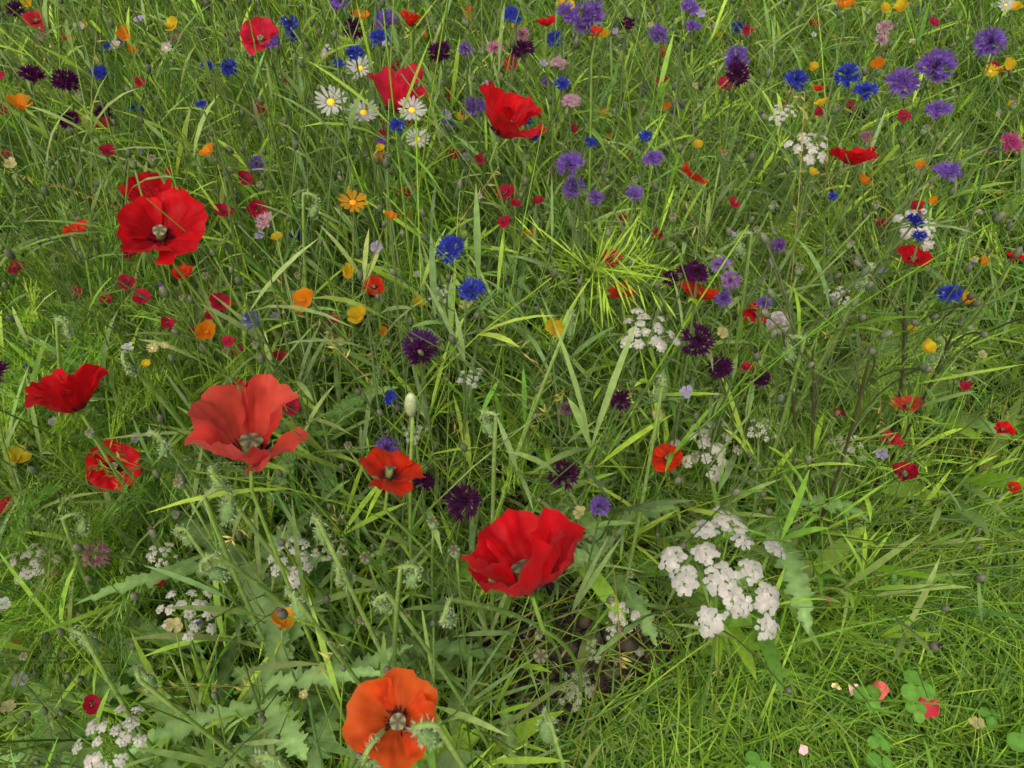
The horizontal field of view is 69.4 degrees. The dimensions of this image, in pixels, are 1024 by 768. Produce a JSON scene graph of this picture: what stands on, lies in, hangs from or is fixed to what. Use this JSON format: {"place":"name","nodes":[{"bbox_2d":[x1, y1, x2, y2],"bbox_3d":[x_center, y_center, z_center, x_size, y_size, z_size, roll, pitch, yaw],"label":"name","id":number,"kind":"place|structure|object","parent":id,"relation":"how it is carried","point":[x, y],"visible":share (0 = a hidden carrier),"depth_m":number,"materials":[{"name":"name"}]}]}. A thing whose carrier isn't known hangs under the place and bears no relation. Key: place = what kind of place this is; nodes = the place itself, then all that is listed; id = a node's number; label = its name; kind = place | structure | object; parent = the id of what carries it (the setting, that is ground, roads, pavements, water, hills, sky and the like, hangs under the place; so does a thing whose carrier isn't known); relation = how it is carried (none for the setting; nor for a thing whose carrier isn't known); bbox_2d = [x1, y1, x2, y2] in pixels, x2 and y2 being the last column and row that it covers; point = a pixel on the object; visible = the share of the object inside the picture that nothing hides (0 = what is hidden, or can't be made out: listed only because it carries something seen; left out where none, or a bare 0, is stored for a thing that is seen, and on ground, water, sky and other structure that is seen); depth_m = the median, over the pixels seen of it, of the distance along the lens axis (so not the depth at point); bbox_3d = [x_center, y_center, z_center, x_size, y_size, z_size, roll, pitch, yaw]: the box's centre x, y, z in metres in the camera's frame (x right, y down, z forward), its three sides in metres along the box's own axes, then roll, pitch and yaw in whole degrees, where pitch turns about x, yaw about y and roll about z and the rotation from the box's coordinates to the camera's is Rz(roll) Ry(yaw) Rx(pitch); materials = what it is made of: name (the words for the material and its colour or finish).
{"place":"outdoors","nodes":[
{"label":"outdoors","id":0,"kind":"place"},
{"bbox_2d":[53,189,947,767],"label":"poppy buds","id":1,"kind":"object","parent":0,"point":[227,511],"visible":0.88,"depth_m":0.59,"materials":[{"name":"green plant"}]},
{"bbox_2d":[0,0,1023,767],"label":"ground","id":2,"kind":"structure","parent":0,"point":[602,680],"depth_m":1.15,"materials":[{"name":"green plant"}]},
{"bbox_2d":[9,104,936,767],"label":"white yarrow flowers","id":3,"kind":"object","parent":2,"relation":"on","point":[761,604],"visible":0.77,"depth_m":0.65,"materials":[{"name":"white plant"}]},
{"bbox_2d":[0,0,1019,662],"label":"poppy seed pods","id":4,"kind":"object","parent":2,"relation":"on","point":[540,656],"visible":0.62,"depth_m":0.82,"materials":[{"name":"green plant"}]},
{"bbox_2d":[0,0,1006,714],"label":"scarlet flax flowers","id":5,"kind":"object","parent":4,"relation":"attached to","point":[88,704],"visible":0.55,"depth_m":0.87,"materials":[{"name":"red plant"}]},
{"bbox_2d":[12,2,1014,736],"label":"flower centres","id":6,"kind":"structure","parent":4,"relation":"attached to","point":[394,720],"depth_m":0.63,"materials":[{"name":"plant"}]},
{"bbox_2d":[0,6,1023,767],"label":"poppy","id":7,"kind":"object","parent":2,"relation":"on","point":[226,417],"depth_m":0.73,"materials":[{"name":"red plant"}]},
{"bbox_2d":[0,0,1023,767],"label":"flower stems","id":8,"kind":"object","parent":2,"relation":"on","point":[390,230],"visible":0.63,"depth_m":0.91,"materials":[{"name":"green plant"}]},
{"bbox_2d":[0,2,1008,728],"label":"wildflowers","id":9,"kind":"object","parent":8,"relation":"attached to","point":[170,622],"visible":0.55,"depth_m":0.78,"materials":[{"name":"plant"}]},
{"bbox_2d":[0,0,1023,767],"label":"cornflower buds","id":10,"kind":"object","parent":8,"relation":"attached to","point":[756,356],"visible":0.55,"depth_m":0.80,"materials":[{"name":"green plant"}]},
{"bbox_2d":[141,64,999,698],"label":"corn marigold flowers","id":11,"kind":"object","parent":8,"relation":"on","point":[363,204],"visible":0.91,"depth_m":0.80,"materials":[{"name":"orange plant"}]},
{"bbox_2d":[161,0,1014,146],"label":"oxeye daisy flowers","id":12,"kind":"object","parent":8,"relation":"on","point":[371,112],"visible":0.8,"depth_m":0.83,"materials":[{"name":"white plant"}]},
{"bbox_2d":[766,311,789,334],"bbox_3d":[0.293,-0.067,0.814,0.027,0.027,0.026,0,52,0],"label":"flower","id":13,"kind":"object","parent":8,"relation":"attached to","point":[782,318],"visible":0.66,"depth_m":0.81,"materials":[{"name":"white plant"}]},
{"bbox_2d":[0,0,1023,735],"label":"cornflower flowers","id":14,"kind":"object","parent":2,"relation":"on","point":[898,82],"visible":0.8,"depth_m":0.77,"materials":[{"name":"purple plant"}]},
{"bbox_2d":[0,0,1023,767],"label":"feathery foliage","id":15,"kind":"object","parent":2,"relation":"on","point":[36,318],"visible":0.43,"depth_m":0.84,"materials":[{"name":"green plant"}]},
{"bbox_2d":[6,0,1023,627],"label":"california poppy flowers","id":16,"kind":"object","parent":2,"relation":"on","point":[298,296],"visible":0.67,"depth_m":0.78,"materials":[{"name":"orange plant"}]},
{"bbox_2d":[217,274,1023,767],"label":"lawn ground","id":17,"kind":"structure","parent":0,"point":[921,729],"depth_m":1.04,"materials":[{"name":"green plant"}]},
{"bbox_2d":[194,379,938,767],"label":"fallen petals and clods","id":18,"kind":"object","parent":17,"relation":"on","point":[628,643],"visible":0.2,"depth_m":1.06,"materials":[{"name":"brown soil"}]},
{"bbox_2d":[745,669,1023,767],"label":"clover leaves","id":19,"kind":"object","parent":17,"relation":"on","point":[913,692],"visible":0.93,"depth_m":0.95,"materials":[{"name":"green plant"}]}
]}

